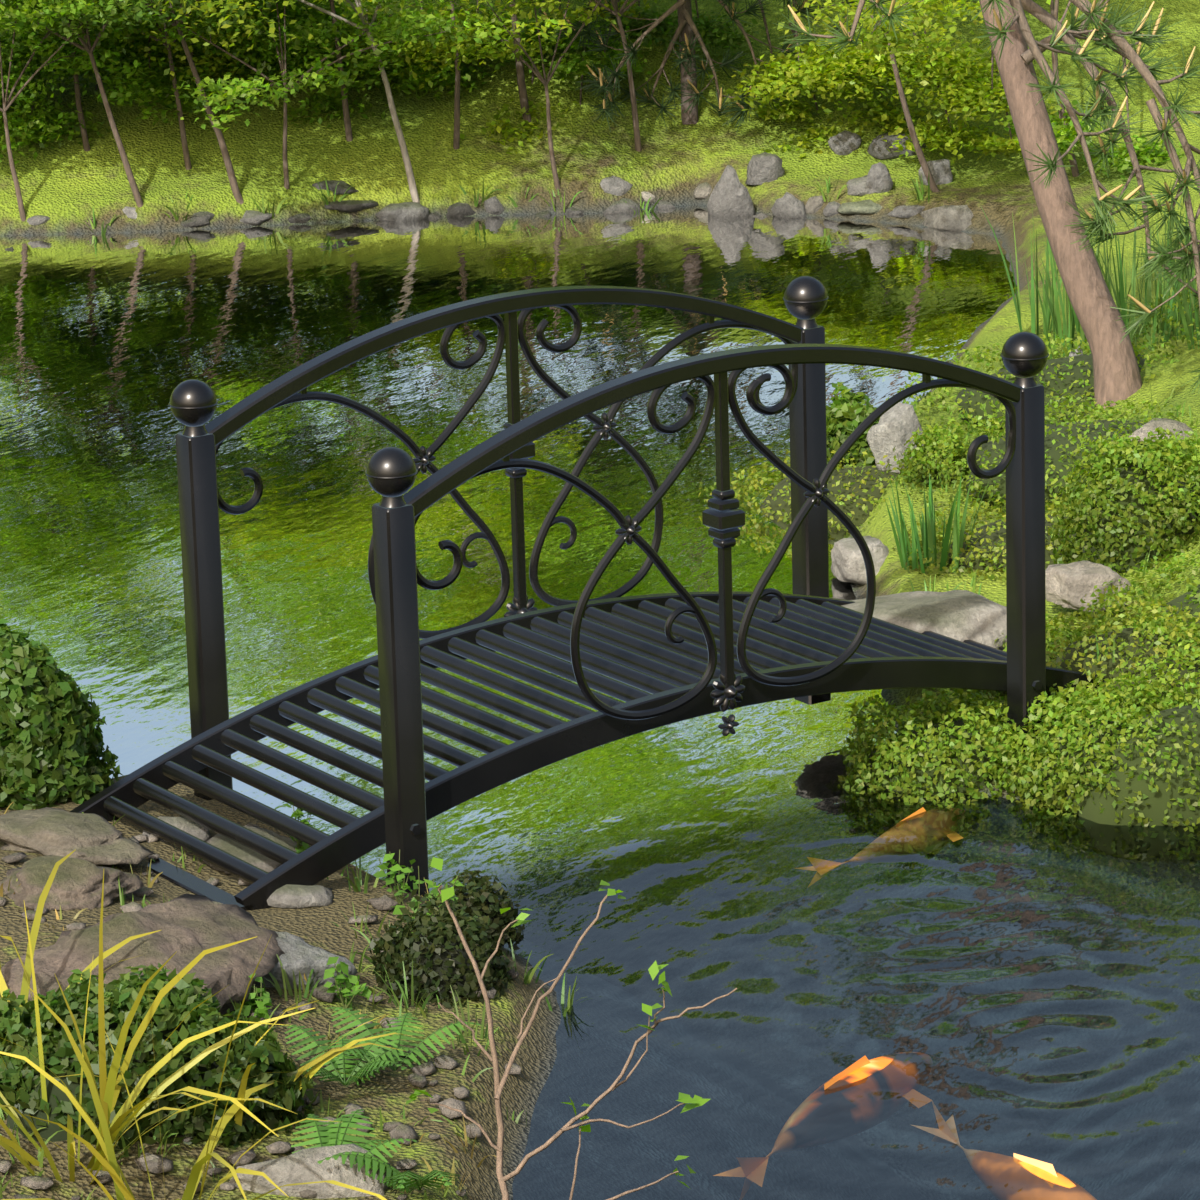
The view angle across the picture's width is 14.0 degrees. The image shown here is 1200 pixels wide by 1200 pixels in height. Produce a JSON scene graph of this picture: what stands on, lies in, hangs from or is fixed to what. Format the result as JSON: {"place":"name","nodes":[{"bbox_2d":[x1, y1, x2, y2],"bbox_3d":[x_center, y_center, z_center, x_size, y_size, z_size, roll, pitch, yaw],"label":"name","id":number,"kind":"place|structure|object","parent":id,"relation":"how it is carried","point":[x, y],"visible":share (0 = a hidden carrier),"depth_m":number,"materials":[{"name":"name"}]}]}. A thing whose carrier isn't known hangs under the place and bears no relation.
{"place":"outdoors","nodes":[
{"label":"outdoors","id":0,"kind":"place"},
{"bbox_2d":[0,205,1017,878],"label":"pond water","id":1,"kind":"structure","parent":0,"point":[110,343],"depth_m":8.64,"materials":[{"name":"green liquid"}]},
{"bbox_2d":[713,807,1096,1199],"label":"koi fish","id":2,"kind":"object","parent":1,"relation":"in","point":[863,1093],"visible":1,"depth_m":5.54},
{"bbox_2d":[0,0,1199,1199],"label":"terrain","id":3,"kind":"structure","parent":0,"point":[1041,1002],"depth_m":6.46,"materials":[{"name":"green plant"}]},
{"bbox_2d":[0,807,520,1199],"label":"bank rocks","id":4,"kind":"structure","parent":3,"relation":"on","point":[191,927],"depth_m":5.64,"materials":[{"name":"grey stone"}]},
{"bbox_2d":[241,803,463,1020],"bbox_3d":[-0.308,0.393,6.731,0.257,0.612,2.383,-2,15,-1],"label":"plant","id":5,"kind":"object","parent":3,"relation":"on","point":[261,1010],"depth_m":5.66,"materials":[{"name":"green plant"}]},
{"bbox_2d":[280,1007,479,1193],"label":"ferns","id":6,"kind":"object","parent":3,"relation":"on","point":[332,1134],"visible":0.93,"depth_m":5.40,"materials":[{"name":"green foliage"}]},
{"bbox_2d":[0,382,879,1149],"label":"shrubs","id":7,"kind":"object","parent":3,"relation":"on","point":[50,700],"visible":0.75,"depth_m":5.31,"materials":[{"name":"green plant"}]},
{"bbox_2d":[5,130,972,249],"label":"shore rocks","id":8,"kind":"object","parent":3,"relation":"on","point":[730,195],"depth_m":10.62,"materials":[{"name":"grey stone"}]},
{"bbox_2d":[406,857,736,1199],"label":"twig bush","id":9,"kind":"object","parent":3,"relation":"on","point":[498,1089],"depth_m":5.16,"materials":[{"name":"brown plant"}]},
{"bbox_2d":[70,276,1104,910],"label":"garden bridge","id":10,"kind":"structure","parent":3,"relation":"on","point":[682,654],"depth_m":6.40,"materials":[{"name":"black metal"}]},
{"bbox_2d":[0,0,1182,221],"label":"trees","id":11,"kind":"object","parent":3,"relation":"on","point":[239,28],"depth_m":10.64,"materials":[{"name":"green plant"}]},
{"bbox_2d":[0,172,1199,1199],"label":"grasses","id":12,"kind":"object","parent":3,"relation":"on","point":[105,1132],"visible":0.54,"depth_m":5.32,"materials":[{"name":"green plant"}]},
{"bbox_2d":[528,0,1199,408],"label":"pine","id":13,"kind":"object","parent":3,"relation":"on","point":[1116,368],"depth_m":8.20,"materials":[{"name":"plant"}]},
{"bbox_2d":[542,0,1194,312],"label":"pine candles","id":14,"kind":"object","parent":13,"relation":"attached to","point":[1110,192],"visible":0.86,"depth_m":7.98},
{"bbox_2d":[696,273,1199,863],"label":"shrub","id":15,"kind":"object","parent":3,"relation":"on","point":[1110,832],"visible":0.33,"depth_m":6.75,"materials":[{"name":"green plant"}]},
{"bbox_2d":[831,346,1192,648],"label":"bank rocks","id":16,"kind":"structure","parent":3,"relation":"on","point":[961,615],"depth_m":7.12,"materials":[{"name":"grey stone"}]}
]}

